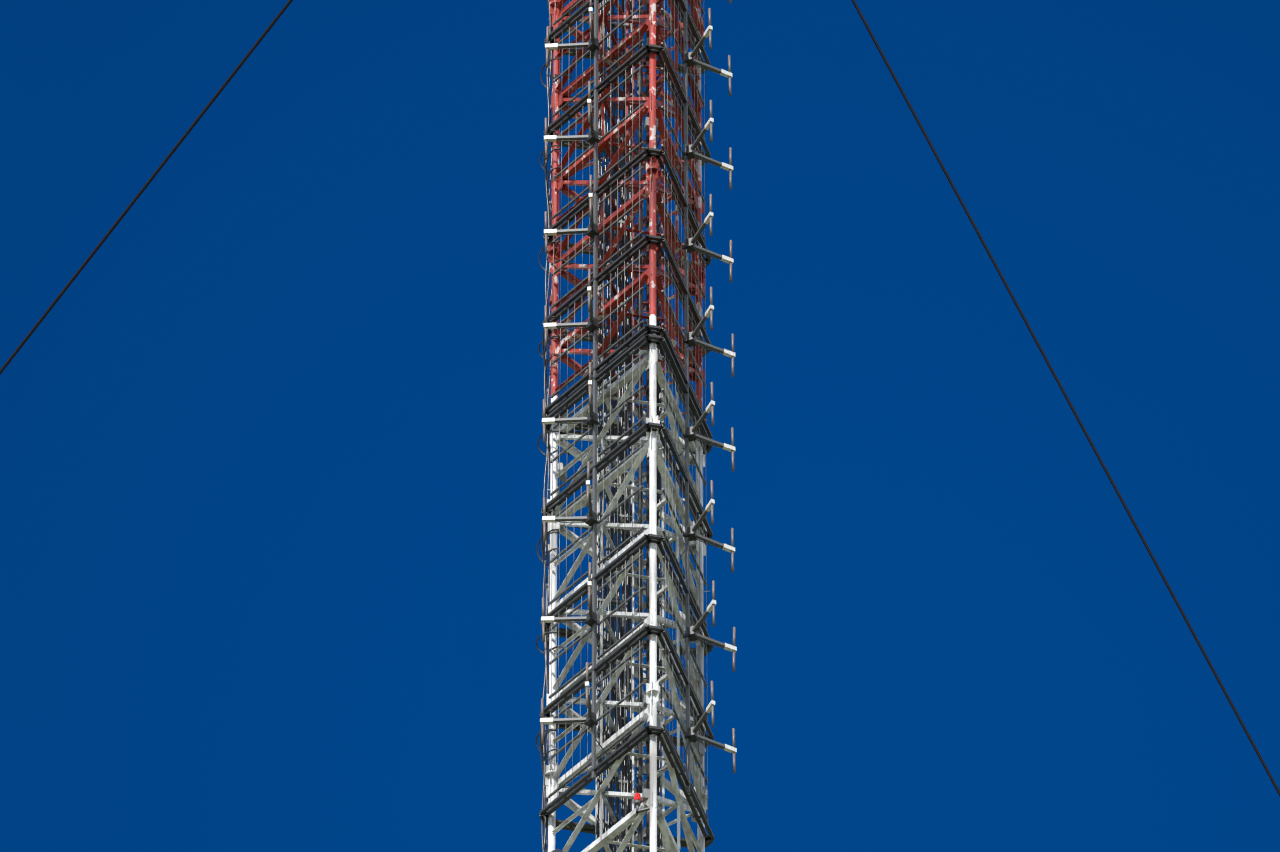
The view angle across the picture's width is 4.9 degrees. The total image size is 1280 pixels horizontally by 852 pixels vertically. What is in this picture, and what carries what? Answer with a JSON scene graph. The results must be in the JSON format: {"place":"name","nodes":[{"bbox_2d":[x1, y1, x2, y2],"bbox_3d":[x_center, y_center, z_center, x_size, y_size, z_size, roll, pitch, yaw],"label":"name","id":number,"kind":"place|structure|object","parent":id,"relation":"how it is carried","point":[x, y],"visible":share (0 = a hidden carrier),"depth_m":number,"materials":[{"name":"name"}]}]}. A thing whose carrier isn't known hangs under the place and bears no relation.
{"place":"outdoors","nodes":[
{"label":"outdoors","id":0,"kind":"place"},
{"bbox_2d":[0,0,1279,851],"label":"sky","id":1,"kind":"structure","parent":0,"point":[272,465],"materials":[{"name":"blue"}]},
{"label":"ground","id":2,"kind":"structure","parent":0,"visible":0},
{"bbox_2d":[0,0,1279,851],"bbox_3d":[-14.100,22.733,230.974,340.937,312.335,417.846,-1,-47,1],"label":"lattice mast","id":3,"kind":"object","parent":2,"relation":"on","point":[612,498],"visible":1,"depth_m":349.33,"materials":[{"name":"metal"}]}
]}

